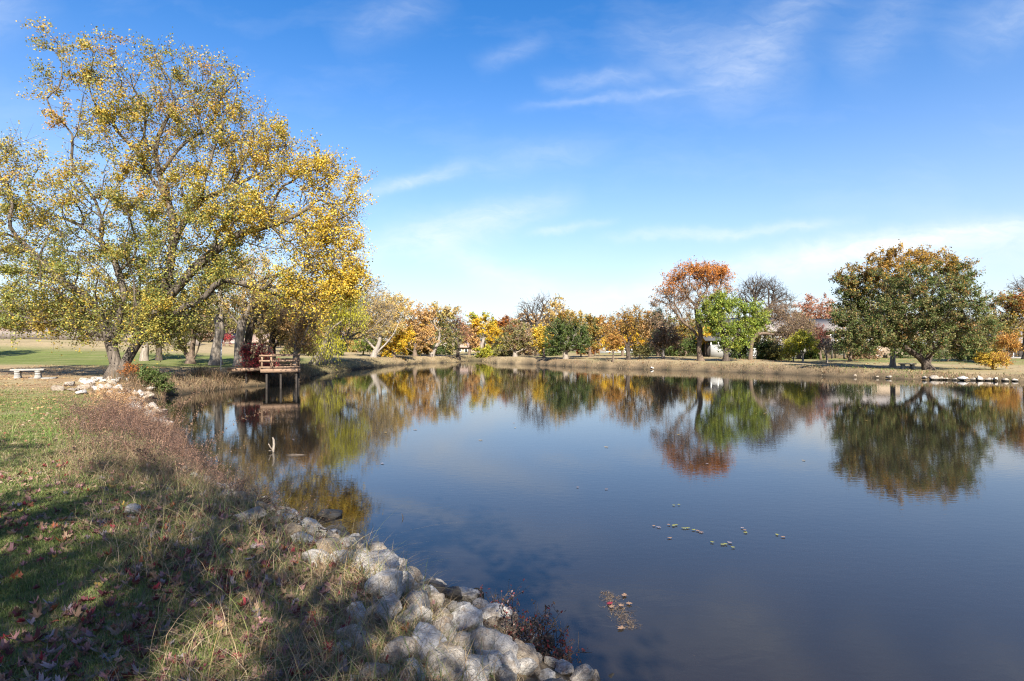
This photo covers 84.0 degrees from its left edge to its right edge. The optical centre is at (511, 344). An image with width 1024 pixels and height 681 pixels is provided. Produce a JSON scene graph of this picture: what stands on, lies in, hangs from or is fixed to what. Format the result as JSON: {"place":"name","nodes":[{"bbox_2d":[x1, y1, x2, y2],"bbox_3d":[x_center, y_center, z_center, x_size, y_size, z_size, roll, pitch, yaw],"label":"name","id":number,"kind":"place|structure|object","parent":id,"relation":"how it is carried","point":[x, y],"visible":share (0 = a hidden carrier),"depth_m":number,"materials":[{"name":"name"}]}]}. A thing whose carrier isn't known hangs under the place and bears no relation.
{"place":"outdoors","nodes":[
{"label":"outdoors","id":0,"kind":"place"},
{"bbox_2d":[0,431,572,680],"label":"long dry grass","id":1,"kind":"structure","parent":0,"point":[230,501],"depth_m":3.92,"materials":[{"name":"brown plant"}]},
{"bbox_2d":[0,339,1023,680],"bbox_3d":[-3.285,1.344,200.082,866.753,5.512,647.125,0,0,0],"label":"ground","id":2,"kind":"structure","parent":0,"point":[26,353],"depth_m":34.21,"materials":[{"name":"green plant"}]},
{"bbox_2d":[10,368,45,378],"bbox_3d":[-24.108,1.451,28.341,1.320,0.500,0.552,0,0,-28],"label":"stone bench","id":3,"kind":"object","parent":2,"relation":"on","point":[18,372],"visible":0.96,"depth_m":28.23,"materials":[{"name":"concrete"}]},
{"bbox_2d":[0,331,200,345],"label":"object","id":4,"kind":"object","parent":2,"relation":"on","point":[4,334],"visible":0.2,"depth_m":77.00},
{"bbox_2d":[111,270,172,360],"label":"cottonwood tree","id":5,"kind":"object","parent":2,"relation":"on","point":[144,354],"visible":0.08,"depth_m":49.75,"materials":[{"name":"green plant"}]},
{"bbox_2d":[135,364,177,394],"bbox_3d":[-17.215,1.671,27.543,2.004,1.696,1.358,0,0,0],"label":"bank shrub","id":6,"kind":"object","parent":2,"relation":"on","point":[149,373],"visible":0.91,"depth_m":27.32,"materials":[{"name":"green plant"}]},
{"bbox_2d":[0,377,331,522],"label":"dry weeds","id":7,"kind":"object","parent":2,"relation":"on","point":[169,438],"visible":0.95,"depth_m":9.30,"materials":[{"name":"brown plant"}]},
{"bbox_2d":[0,12,383,378],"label":"cottonwood tree","id":8,"kind":"object","parent":2,"relation":"on","point":[166,292],"visible":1,"depth_m":28.58,"materials":[{"name":"yellow plant"}]},
{"bbox_2d":[164,285,225,363],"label":"cottonwood tree","id":9,"kind":"object","parent":2,"relation":"on","point":[190,355],"visible":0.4,"depth_m":46.83,"materials":[{"name":"green plant"}]},
{"bbox_2d":[179,238,259,364],"bbox_3d":[-23.644,-3.308,45.996,6.484,10.493,4.113,0,0,0],"label":"cottonwood tree","id":10,"kind":"object","parent":2,"relation":"on","point":[216,347],"visible":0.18,"depth_m":45.69,"materials":[{"name":"yellow plant"}]},
{"bbox_2d":[0,450,443,680],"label":"fallen leaves","id":11,"kind":"object","parent":2,"relation":"on","point":[29,638],"visible":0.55,"depth_m":3.55,"materials":[{"name":"brown plant"}]},
{"bbox_2d":[207,311,248,342],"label":"distant tree","id":12,"kind":"object","parent":2,"relation":"on","point":[233,323],"visible":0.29,"depth_m":91.66,"materials":[{"name":"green plant"}]},
{"bbox_2d":[231,506,266,521],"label":"rock","id":13,"kind":"object","parent":2,"relation":"on","point":[256,510],"visible":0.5,"depth_m":5.44,"materials":[{"name":"stone"}]},
{"bbox_2d":[220,245,286,365],"bbox_3d":[-20.234,-3.052,45.021,5.924,10.038,3.587,0,0,0],"label":"cottonwood tree","id":14,"kind":"object","parent":2,"relation":"on","point":[241,322],"visible":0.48,"depth_m":44.71,"materials":[{"name":"yellow plant"}]},
{"bbox_2d":[234,339,280,376],"bbox_3d":[-15.759,0.927,35.284,2.911,2.637,2.211,0,0,0],"label":"crimson shrub","id":15,"kind":"object","parent":2,"relation":"on","point":[256,352],"visible":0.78,"depth_m":35.08,"materials":[{"name":"red plant"}]},
{"bbox_2d":[244,277,286,361],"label":"cottonwood tree","id":16,"kind":"object","parent":2,"relation":"on","point":[249,335],"visible":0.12,"depth_m":49.77,"materials":[{"name":"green plant"}]},
{"bbox_2d":[244,283,309,362],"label":"tree","id":17,"kind":"object","parent":2,"relation":"on","point":[274,333],"visible":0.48,"depth_m":42.60,"materials":[{"name":"brown plant"}]},
{"bbox_2d":[275,522,305,536],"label":"rock","id":18,"kind":"object","parent":2,"relation":"on","point":[292,525],"visible":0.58,"depth_m":5.17,"materials":[{"name":"stone"}]},
{"bbox_2d":[274,287,330,365],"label":"tree","id":19,"kind":"object","parent":2,"relation":"on","point":[298,342],"visible":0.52,"depth_m":40.70,"materials":[{"name":"brown plant"}]},
{"bbox_2d":[301,549,329,566],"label":"rock","id":20,"kind":"object","parent":2,"relation":"on","point":[305,553],"visible":0.56,"depth_m":4.30,"materials":[{"name":"stone"}]},
{"bbox_2d":[285,507,352,533],"bbox_3d":[-2.127,1.871,5.947,0.694,0.353,0.770,0,0,-33],"label":"shoreline shrub","id":21,"kind":"object","parent":2,"relation":"on","point":[324,520],"visible":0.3,"depth_m":5.94,"materials":[{"name":"brown plant"}]},
{"bbox_2d":[316,537,344,551],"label":"rock","id":22,"kind":"object","parent":2,"relation":"on","point":[326,542],"visible":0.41,"depth_m":4.71,"materials":[{"name":"stone"}]},
{"bbox_2d":[306,278,372,369],"bbox_3d":[-15.605,-2.204,49.856,7.036,9.033,4.488,0,0,0],"label":"willow tree","id":23,"kind":"object","parent":2,"relation":"on","point":[323,343],"visible":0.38,"depth_m":49.68,"materials":[{"name":"yellow plant"}]},
{"bbox_2d":[334,624,377,648],"bbox_3d":[-0.875,1.643,3.206,0.243,0.102,0.188,7,9,-21],"label":"rock","id":24,"kind":"object","parent":2,"relation":"on","point":[355,638],"visible":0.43,"depth_m":3.18,"materials":[{"name":"stone"}]},
{"bbox_2d":[346,601,367,624],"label":"rock","id":25,"kind":"object","parent":2,"relation":"on","point":[362,614],"visible":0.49,"depth_m":3.41,"materials":[{"name":"stone"}]},
{"bbox_2d":[350,335,375,354],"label":"bank shrub","id":26,"kind":"object","parent":2,"relation":"on","point":[369,347],"visible":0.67,"depth_m":74.74,"materials":[{"name":"green plant"}]},
{"bbox_2d":[324,272,406,362],"bbox_3d":[-13.964,-2.774,54.020,8.025,9.451,4.915,0,0,0],"label":"tree","id":27,"kind":"object","parent":2,"relation":"on","point":[383,311],"visible":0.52,"depth_m":53.76,"materials":[{"name":"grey plant"}]},
{"bbox_2d":[350,549,399,577],"bbox_3d":[-1.057,1.743,4.472,0.373,0.177,0.454,0,0,9],"label":"rock","id":28,"kind":"object","parent":2,"relation":"on","point":[389,558],"visible":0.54,"depth_m":4.44,"materials":[{"name":"stone"}]},
{"bbox_2d":[357,662,393,680],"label":"rock","id":29,"kind":"object","parent":2,"relation":"on","point":[364,669],"visible":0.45,"depth_m":2.83,"materials":[{"name":"stone"}]},
{"bbox_2d":[348,290,413,356],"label":"tree","id":30,"kind":"object","parent":2,"relation":"on","point":[374,353],"visible":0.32,"depth_m":68.85,"materials":[{"name":"yellow plant"}]},
{"bbox_2d":[364,568,402,598],"bbox_3d":[-0.899,1.682,3.927,0.244,0.257,0.290,-3,0,31],"label":"rock","id":31,"kind":"object","parent":2,"relation":"on","point":[393,576],"visible":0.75,"depth_m":3.84,"materials":[{"name":"stone"}]},
{"bbox_2d":[366,593,402,622],"bbox_3d":[-0.802,1.661,3.550,0.228,0.176,0.177,7,5,-38],"label":"rock","id":32,"kind":"object","parent":2,"relation":"on","point":[394,600],"visible":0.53,"depth_m":3.54,"materials":[{"name":"stone"}]},
{"bbox_2d":[378,325,416,359],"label":"tree","id":33,"kind":"object","parent":2,"relation":"on","point":[399,342],"visible":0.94,"depth_m":71.64,"materials":[{"name":"yellow plant"}]},
{"bbox_2d":[381,636,417,665],"bbox_3d":[-0.620,1.679,3.086,0.208,0.174,0.171,0,0,12],"label":"rock","id":34,"kind":"object","parent":2,"relation":"on","point":[395,647],"visible":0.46,"depth_m":3.06,"materials":[{"name":"stone"}]},
{"bbox_2d":[402,570,417,594],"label":"rock","id":35,"kind":"object","parent":2,"relation":"on","point":[410,579],"visible":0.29,"depth_m":4.23,"materials":[{"name":"stone"}]},
{"bbox_2d":[395,604,432,627],"bbox_3d":[-0.640,1.730,3.611,0.250,0.151,0.171,0,0,-40],"label":"rock","id":36,"kind":"object","parent":2,"relation":"on","point":[427,615],"visible":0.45,"depth_m":3.58,"materials":[{"name":"stone"}]},
{"bbox_2d":[402,657,425,680],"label":"rock","id":37,"kind":"object","parent":2,"relation":"on","point":[416,664],"visible":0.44,"depth_m":2.97,"materials":[{"name":"stone"}]},
{"bbox_2d":[390,300,438,355],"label":"tree","id":38,"kind":"object","parent":2,"relation":"on","point":[423,318],"visible":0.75,"depth_m":78.69,"materials":[{"name":"brown plant"}]},
{"bbox_2d":[403,590,429,608],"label":"rock","id":39,"kind":"object","parent":2,"relation":"on","point":[421,598],"visible":0.55,"depth_m":3.83,"materials":[{"name":"stone"}]},
{"bbox_2d":[412,621,446,662],"bbox_3d":[-0.478,1.712,3.221,0.214,0.230,0.270,0,0,-42],"label":"rock","id":40,"kind":"object","parent":2,"relation":"on","point":[436,635],"visible":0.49,"depth_m":3.18,"materials":[{"name":"stone"}]},
{"bbox_2d":[423,301,464,356],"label":"tree","id":41,"kind":"object","parent":2,"relation":"on","point":[444,315],"visible":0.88,"depth_m":80.66,"materials":[{"name":"green plant"}]},
{"bbox_2d":[425,641,469,680],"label":"rock","id":42,"kind":"object","parent":2,"relation":"on","point":[458,654],"visible":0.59,"depth_m":3.05,"materials":[{"name":"stone"}]},
{"bbox_2d":[445,586,462,599],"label":"rock","id":43,"kind":"object","parent":2,"relation":"on","point":[456,595],"visible":0.65,"depth_m":4.95,"materials":[{"name":"stone"}]},
{"bbox_2d":[448,311,473,360],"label":"tree","id":44,"kind":"object","parent":2,"relation":"on","point":[458,326],"visible":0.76,"depth_m":83.82,"materials":[{"name":"brown plant"}]},
{"bbox_2d":[451,631,471,653],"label":"rock","id":45,"kind":"object","parent":2,"relation":"on","point":[462,636],"visible":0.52,"depth_m":3.33,"materials":[{"name":"stone"}]},
{"bbox_2d":[451,604,482,631],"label":"rock","id":46,"kind":"object","parent":2,"relation":"on","point":[465,610],"visible":0.56,"depth_m":3.93,"materials":[{"name":"stone"}]},
{"bbox_2d":[458,324,480,354],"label":"tree","id":47,"kind":"object","parent":2,"relation":"on","point":[474,341],"visible":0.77,"depth_m":91.64,"materials":[{"name":"brown plant"}]},
{"bbox_2d":[458,654,489,680],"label":"rock","id":48,"kind":"object","parent":2,"relation":"on","point":[474,664],"visible":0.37,"depth_m":3.07,"materials":[{"name":"stone"}]},
{"bbox_2d":[465,310,502,354],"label":"creek tree","id":49,"kind":"object","parent":2,"relation":"on","point":[489,329],"visible":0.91,"depth_m":91.66,"materials":[{"name":"yellow plant"}]},
{"bbox_2d":[471,626,499,651],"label":"rock","id":50,"kind":"object","parent":2,"relation":"on","point":[486,640],"visible":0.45,"depth_m":3.58,"materials":[{"name":"stone"}]},
{"bbox_2d":[476,649,501,675],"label":"rock","id":51,"kind":"object","parent":2,"relation":"on","point":[491,656],"visible":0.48,"depth_m":3.37,"materials":[{"name":"stone"}]},
{"bbox_2d":[472,344,508,357],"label":"creek shrub","id":52,"kind":"object","parent":2,"relation":"on","point":[487,352],"visible":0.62,"depth_m":88.51,"materials":[{"name":"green plant"}]},
{"bbox_2d":[480,602,511,621],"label":"rock","id":53,"kind":"object","parent":2,"relation":"on","point":[490,610],"visible":0.53,"depth_m":4.83,"materials":[{"name":"stone"}]},
{"bbox_2d":[487,314,516,354],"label":"creek tree","id":54,"kind":"object","parent":2,"relation":"on","point":[504,321],"visible":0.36,"depth_m":95.71,"materials":[{"name":"brown plant"}]},
{"bbox_2d":[477,578,529,608],"bbox_3d":[-0.151,2.400,5.405,0.581,0.317,0.360,0,0,-26],"label":"shoreline shrub","id":55,"kind":"object","parent":2,"relation":"on","point":[508,601],"visible":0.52,"depth_m":5.41,"materials":[{"name":"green plant"}]},
{"bbox_2d":[495,664,516,680],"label":"rock","id":56,"kind":"object","parent":2,"relation":"on","point":[508,673],"visible":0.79,"depth_m":3.31,"materials":[{"name":"stone"}]},
{"bbox_2d":[495,631,517,656],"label":"rock","id":57,"kind":"object","parent":2,"relation":"on","point":[510,643],"visible":0.34,"depth_m":3.61,"materials":[{"name":"stone"}]},
{"bbox_2d":[501,649,520,673],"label":"rock","id":58,"kind":"object","parent":2,"relation":"on","point":[510,660],"visible":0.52,"depth_m":3.48,"materials":[{"name":"stone"}]},
{"bbox_2d":[0,356,1023,497],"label":"leaf litter","id":59,"kind":"object","parent":2,"relation":"on","point":[37,408],"visible":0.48,"depth_m":19.60,"materials":[{"name":"brown plant"}]},
{"bbox_2d":[0,297,1023,347],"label":"distant woods","id":60,"kind":"object","parent":2,"relation":"on","point":[468,325],"depth_m":153.78,"materials":[{"name":"orange plant"}]},
{"bbox_2d":[492,318,537,356],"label":"creek tree","id":61,"kind":"object","parent":2,"relation":"on","point":[521,339],"visible":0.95,"depth_m":81.53,"materials":[{"name":"yellow plant"}]},
{"bbox_2d":[479,587,569,651],"bbox_3d":[0.082,2.205,4.518,0.726,0.514,0.805,0,0,-29],"label":"shoreline shrub","id":62,"kind":"object","parent":2,"relation":"on","point":[528,629],"visible":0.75,"depth_m":4.52,"materials":[{"name":"brown plant"}]},
{"bbox_2d":[517,657,537,675],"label":"rock","id":63,"kind":"object","parent":2,"relation":"on","point":[528,664],"visible":0.54,"depth_m":3.61,"materials":[{"name":"stone"}]},
{"bbox_2d":[514,638,540,677],"bbox_3d":[0.076,2.058,3.728,0.214,0.235,0.140,0,0,-5],"label":"rock","id":64,"kind":"object","parent":2,"relation":"on","point":[526,650],"visible":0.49,"depth_m":3.68,"materials":[{"name":"stone"}]},
{"bbox_2d":[509,293,556,355],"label":"bare tree","id":65,"kind":"object","parent":2,"relation":"on","point":[528,320],"visible":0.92,"depth_m":83.85,"materials":[{"name":"brown plant"}]},
{"bbox_2d":[529,322,553,357],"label":"creek tree","id":66,"kind":"object","parent":2,"relation":"on","point":[538,333],"visible":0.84,"depth_m":75.61,"materials":[{"name":"yellow plant"}]},
{"bbox_2d":[532,294,572,346],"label":"creek tree","id":67,"kind":"object","parent":2,"relation":"on","point":[556,305],"visible":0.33,"depth_m":91.69,"materials":[{"name":"yellow plant"}]},
{"bbox_2d":[528,622,589,664],"bbox_3d":[0.236,2.350,4.352,0.758,0.323,0.465,0,0,0],"label":"shoreline shrub","id":68,"kind":"object","parent":2,"relation":"on","point":[566,648],"visible":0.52,"depth_m":4.39,"materials":[{"name":"brown plant"}]},
{"bbox_2d":[95,355,1023,398],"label":"bank grass","id":69,"kind":"structure","parent":2,"relation":"on","point":[287,376],"depth_m":37.30,"materials":[{"name":"plant"}]},
{"bbox_2d":[555,659,573,674],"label":"rock","id":70,"kind":"object","parent":2,"relation":"on","point":[563,667],"visible":0.9,"depth_m":4.09,"materials":[{"name":"stone"}]},
{"bbox_2d":[541,306,593,358],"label":"pear tree","id":71,"kind":"object","parent":2,"relation":"on","point":[564,330],"visible":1,"depth_m":69.33,"materials":[{"name":"green plant"}]},
{"bbox_2d":[569,663,594,680],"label":"rock","id":72,"kind":"object","parent":2,"relation":"on","point":[583,672],"visible":0.98,"depth_m":4.05,"materials":[{"name":"stone"}]},
{"bbox_2d":[574,313,604,356],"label":"creek tree","id":73,"kind":"object","parent":2,"relation":"on","point":[594,328],"visible":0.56,"depth_m":75.72,"materials":[{"name":"yellow plant"}]},
{"bbox_2d":[602,328,625,361],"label":"young tree","id":74,"kind":"object","parent":2,"relation":"on","point":[614,341],"visible":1,"depth_m":61.74,"materials":[{"name":"brown plant"}]},
{"bbox_2d":[595,328,647,355],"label":"lawn tree","id":75,"kind":"object","parent":2,"relation":"on","point":[621,349],"visible":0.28,"depth_m":79.83,"materials":[{"name":"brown plant"}]},
{"bbox_2d":[599,304,656,359],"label":"forked tree","id":76,"kind":"object","parent":2,"relation":"on","point":[626,326],"visible":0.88,"depth_m":64.67,"materials":[{"name":"orange plant"}]},
{"bbox_2d":[630,342,654,358],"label":"shrub","id":77,"kind":"object","parent":2,"relation":"on","point":[643,351],"visible":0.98,"depth_m":65.82,"materials":[{"name":"green plant"}]},
{"bbox_2d":[647,306,672,355],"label":"spruce tree","id":78,"kind":"object","parent":2,"relation":"on","point":[654,323],"visible":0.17,"depth_m":77.77,"materials":[{"name":"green plant"}]},
{"bbox_2d":[646,319,686,357],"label":"lawn tree","id":79,"kind":"object","parent":2,"relation":"on","point":[664,341],"visible":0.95,"depth_m":68.57,"materials":[{"name":"brown plant"}]},
{"bbox_2d":[661,333,703,355],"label":"bush","id":80,"kind":"object","parent":2,"relation":"on","point":[687,345],"visible":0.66,"depth_m":75.58,"materials":[{"name":"green plant"}]},
{"bbox_2d":[672,312,702,342],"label":"lawn tree","id":81,"kind":"object","parent":2,"relation":"on","point":[684,328],"visible":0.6,"depth_m":83.61,"materials":[{"name":"yellow plant"}]},
{"bbox_2d":[643,255,739,360],"bbox_3d":[18.710,-3.683,60.014,10.498,11.350,5.449,0,0,0],"label":"orange topped tree","id":82,"kind":"object","parent":2,"relation":"on","point":[698,272],"visible":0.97,"depth_m":59.77,"materials":[{"name":"brown plant"}]},
{"bbox_2d":[691,331,730,356],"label":"garden pavilion","id":83,"kind":"structure","parent":2,"relation":"on","point":[712,351],"depth_m":72.42,"materials":[{"name":"white paint"}]},
{"bbox_2d":[695,288,773,360],"bbox_3d":[22.642,-1.885,58.064,8.288,7.746,3.788,0,0,0],"label":"lime tree","id":84,"kind":"object","parent":2,"relation":"on","point":[715,316],"visible":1,"depth_m":57.62,"materials":[{"name":"green plant"}]},
{"bbox_2d":[729,335,753,358],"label":"thicket","id":85,"kind":"object","parent":2,"relation":"on","point":[734,353],"visible":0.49,"depth_m":66.75,"materials":[{"name":"green plant"}]},
{"bbox_2d":[708,318,805,357],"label":"white house","id":86,"kind":"structure","parent":2,"relation":"on","point":[754,351],"depth_m":76.00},
{"bbox_2d":[753,337,775,359],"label":"thicket","id":87,"kind":"object","parent":2,"relation":"on","point":[759,347],"visible":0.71,"depth_m":67.80,"materials":[{"name":"green plant"}]},
{"bbox_2d":[735,272,803,319],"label":"bare tree","id":88,"kind":"object","parent":2,"relation":"on","point":[753,293],"visible":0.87,"depth_m":77.67,"materials":[{"name":"grey plant"}]},
{"bbox_2d":[762,339,796,360],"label":"thicket","id":89,"kind":"object","parent":2,"relation":"on","point":[775,350],"visible":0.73,"depth_m":66.58,"materials":[{"name":"green plant"}]},
{"bbox_2d":[748,297,821,359],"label":"leaning tree","id":90,"kind":"object","parent":2,"relation":"on","point":[787,333],"visible":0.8,"depth_m":63.70,"materials":[{"name":"brown plant"}]},
{"bbox_2d":[780,328,820,361],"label":"young tree","id":91,"kind":"object","parent":2,"relation":"on","point":[802,340],"visible":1,"depth_m":60.74,"materials":[{"name":"green plant"}]},
{"bbox_2d":[794,293,842,318],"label":"oak tree","id":92,"kind":"object","parent":2,"relation":"on","point":[820,307],"visible":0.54,"depth_m":91.66,"materials":[{"name":"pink plant"}]},
{"bbox_2d":[814,335,838,362],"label":"ornamental tree","id":93,"kind":"object","parent":2,"relation":"on","point":[825,344],"visible":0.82,"depth_m":60.90,"materials":[{"name":"brown plant"}]},
{"bbox_2d":[805,319,902,358],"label":"two storey house","id":94,"kind":"structure","parent":2,"relation":"on","point":[825,322],"depth_m":74.00,"materials":[{"name":"beige"}]},
{"bbox_2d":[829,335,878,360],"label":"lawn tree","id":95,"kind":"object","parent":2,"relation":"on","point":[847,354],"visible":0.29,"depth_m":63.76,"materials":[{"name":"green plant"}]},
{"bbox_2d":[846,346,883,359],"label":"thicket","id":96,"kind":"object","parent":2,"relation":"on","point":[863,355],"visible":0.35,"depth_m":69.44,"materials":[{"name":"brown plant"}]},
{"bbox_2d":[825,239,972,366],"bbox_3d":[34.716,-3.477,50.915,13.056,11.567,6.096,0,0,0],"label":"maple tree","id":97,"kind":"object","parent":2,"relation":"on","point":[860,298],"visible":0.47,"depth_m":50.44,"materials":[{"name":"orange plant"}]},
{"bbox_2d":[820,246,1007,370],"bbox_3d":[32.093,-2.727,45.288,14.284,10.136,8.054,0,0,0],"label":"pear tree","id":98,"kind":"object","parent":2,"relation":"on","point":[880,332],"visible":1,"depth_m":44.55,"materials":[{"name":"green plant"}]},
{"bbox_2d":[932,348,971,361],"bbox_3d":[47.053,1.137,60.980,4.797,2.122,2.723,0,0,0],"label":"hedge shrub","id":99,"kind":"object","parent":2,"relation":"on","point":[956,356],"visible":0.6,"depth_m":60.71,"materials":[{"name":"green plant"}]},
{"bbox_2d":[971,350,1013,369],"bbox_3d":[38.399,1.349,45.529,2.844,1.877,2.550,0,0,0],"label":"round bush","id":100,"kind":"object","parent":2,"relation":"on","point":[991,359],"visible":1,"depth_m":45.14,"materials":[{"name":"yellow plant"}]},
{"bbox_2d":[973,287,1023,352],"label":"lawn tree","id":101,"kind":"object","parent":2,"relation":"on","point":[1013,306],"visible":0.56,"depth_m":57.46,"materials":[{"name":"brown plant"}]},
{"bbox_2d":[988,329,1023,356],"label":"shrub","id":102,"kind":"object","parent":2,"relation":"on","point":[1007,340],"visible":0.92,"depth_m":54.77,"materials":[{"name":"brown plant"}]},
{"bbox_2d":[0,0,1023,344],"label":"sky","id":103,"kind":"structure","parent":0,"point":[578,151],"materials":[{"name":"blue"}]},
{"bbox_2d":[155,361,1023,680],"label":"pond water","id":104,"kind":"structure","parent":0,"point":[881,521],"depth_m":9.25,"materials":[{"name":"blue liquid"}]},
{"bbox_2d":[227,353,300,388],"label":"wooden pier","id":105,"kind":"structure","parent":104,"relation":"in","point":[296,369],"depth_m":32.93,"materials":[{"name":"brown wood"}]},
{"bbox_2d":[317,509,342,518],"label":"rock","id":106,"kind":"object","parent":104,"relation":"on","point":[336,513],"visible":0.95,"depth_m":8.26,"materials":[{"name":"stone"}]},
{"bbox_2d":[598,590,640,629],"bbox_3d":[1.018,2.505,5.380,0.418,0.021,0.870,0,0,0],"label":"weed raft","id":107,"kind":"object","parent":104,"relation":"on","point":[631,624],"visible":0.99,"depth_m":5.36,"materials":[{"name":"brown plant"}]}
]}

